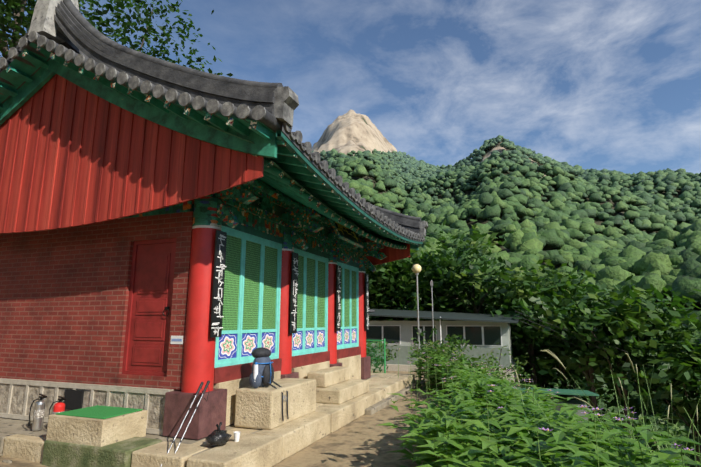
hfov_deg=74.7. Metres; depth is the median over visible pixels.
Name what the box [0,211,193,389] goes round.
brick gable wall
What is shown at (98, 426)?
side door step
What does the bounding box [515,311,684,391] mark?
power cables
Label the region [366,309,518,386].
outbuilding cabin
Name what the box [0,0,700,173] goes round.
sky
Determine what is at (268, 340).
door flower panel
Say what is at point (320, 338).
door flower panel
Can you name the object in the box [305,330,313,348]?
door flower panel
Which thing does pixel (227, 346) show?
door flower panel
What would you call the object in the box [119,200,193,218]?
beam
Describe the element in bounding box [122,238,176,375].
side door
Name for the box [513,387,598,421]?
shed
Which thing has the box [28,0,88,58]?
roof ridge
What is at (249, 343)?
door flower panel
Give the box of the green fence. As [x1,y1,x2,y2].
[366,338,385,372]
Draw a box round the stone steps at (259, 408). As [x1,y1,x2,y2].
[234,366,368,429]
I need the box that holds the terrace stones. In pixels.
[0,373,420,466]
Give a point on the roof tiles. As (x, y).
(295, 138)
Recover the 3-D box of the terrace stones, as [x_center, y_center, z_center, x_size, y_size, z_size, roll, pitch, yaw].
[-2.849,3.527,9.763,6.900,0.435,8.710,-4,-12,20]
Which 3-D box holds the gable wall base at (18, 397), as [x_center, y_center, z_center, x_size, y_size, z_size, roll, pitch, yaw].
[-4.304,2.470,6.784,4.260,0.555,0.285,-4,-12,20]
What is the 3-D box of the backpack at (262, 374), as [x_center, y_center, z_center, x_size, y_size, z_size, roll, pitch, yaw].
[-1.171,2.142,6.583,0.551,0.986,0.461,-4,-12,20]
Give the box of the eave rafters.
[186,116,422,249]
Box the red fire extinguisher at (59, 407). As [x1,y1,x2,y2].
[47,396,65,425]
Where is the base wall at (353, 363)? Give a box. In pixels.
[213,355,360,425]
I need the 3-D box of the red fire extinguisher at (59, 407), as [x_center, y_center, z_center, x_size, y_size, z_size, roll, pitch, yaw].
[-3.918,2.406,6.141,0.202,0.439,0.135,2,-11,-13]
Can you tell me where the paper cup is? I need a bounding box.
[233,431,239,441]
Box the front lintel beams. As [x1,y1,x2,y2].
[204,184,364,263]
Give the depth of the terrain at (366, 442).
7.91 m
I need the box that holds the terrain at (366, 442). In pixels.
[0,110,700,466]
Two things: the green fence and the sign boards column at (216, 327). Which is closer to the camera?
the sign boards column at (216, 327)
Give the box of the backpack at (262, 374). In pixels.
[249,347,288,420]
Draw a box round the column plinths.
[162,356,370,439]
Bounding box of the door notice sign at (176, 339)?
[170,336,182,343]
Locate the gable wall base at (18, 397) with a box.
[0,378,176,434]
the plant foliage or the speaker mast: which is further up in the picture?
the speaker mast
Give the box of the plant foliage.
[379,348,700,466]
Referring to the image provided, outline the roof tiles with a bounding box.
[1,58,423,241]
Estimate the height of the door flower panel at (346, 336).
0.350 m
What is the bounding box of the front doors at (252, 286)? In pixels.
[214,221,360,383]
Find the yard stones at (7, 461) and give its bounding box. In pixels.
[0,453,11,463]
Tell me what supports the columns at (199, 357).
on the column plinths
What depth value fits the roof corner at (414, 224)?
12.43 m
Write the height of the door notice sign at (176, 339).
0.110 m
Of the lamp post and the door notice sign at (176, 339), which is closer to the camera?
the door notice sign at (176, 339)
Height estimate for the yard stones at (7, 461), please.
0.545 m
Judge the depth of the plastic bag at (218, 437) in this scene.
5.32 m
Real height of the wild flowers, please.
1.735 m
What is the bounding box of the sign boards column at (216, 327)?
[210,230,368,337]
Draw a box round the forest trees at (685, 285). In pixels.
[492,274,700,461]
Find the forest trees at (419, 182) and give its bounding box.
[311,135,700,224]
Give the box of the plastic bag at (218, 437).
[206,422,231,445]
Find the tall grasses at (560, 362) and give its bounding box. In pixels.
[417,345,700,466]
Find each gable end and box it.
[0,0,298,233]
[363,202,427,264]
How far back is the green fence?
13.69 m
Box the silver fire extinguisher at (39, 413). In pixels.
[28,394,46,430]
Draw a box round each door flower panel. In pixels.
[218,334,236,359]
[241,333,257,356]
[261,332,274,352]
[292,331,301,350]
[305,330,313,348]
[317,330,324,346]
[337,329,341,344]
[344,329,349,343]
[352,328,356,342]
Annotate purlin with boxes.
[251,179,365,238]
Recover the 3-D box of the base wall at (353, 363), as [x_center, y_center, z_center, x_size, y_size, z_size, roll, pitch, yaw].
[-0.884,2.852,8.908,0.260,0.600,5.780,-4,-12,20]
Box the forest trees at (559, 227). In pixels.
[330,157,700,297]
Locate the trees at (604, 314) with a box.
[0,0,700,466]
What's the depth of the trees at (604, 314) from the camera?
23.18 m
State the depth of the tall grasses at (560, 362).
4.18 m
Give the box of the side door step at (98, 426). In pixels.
[46,405,147,446]
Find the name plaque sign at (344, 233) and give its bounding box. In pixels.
[328,218,363,247]
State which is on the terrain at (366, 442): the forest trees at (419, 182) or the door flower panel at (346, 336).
the forest trees at (419, 182)
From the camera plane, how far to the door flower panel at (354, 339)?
11.49 m
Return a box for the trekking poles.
[160,380,209,466]
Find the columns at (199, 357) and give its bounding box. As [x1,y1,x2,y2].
[181,197,365,392]
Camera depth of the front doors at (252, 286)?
7.87 m
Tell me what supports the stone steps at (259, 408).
on the terrace stones
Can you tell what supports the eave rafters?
attached to the roof tiles
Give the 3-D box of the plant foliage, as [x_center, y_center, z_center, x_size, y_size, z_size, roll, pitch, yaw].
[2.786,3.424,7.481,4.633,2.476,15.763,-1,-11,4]
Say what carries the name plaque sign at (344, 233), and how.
attached to the eave rafters
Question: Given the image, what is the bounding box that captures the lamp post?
[412,264,420,379]
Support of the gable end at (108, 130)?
attached to the roof tiles
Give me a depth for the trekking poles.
5.46 m
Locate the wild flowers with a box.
[395,342,693,466]
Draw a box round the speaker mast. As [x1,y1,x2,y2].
[430,280,433,342]

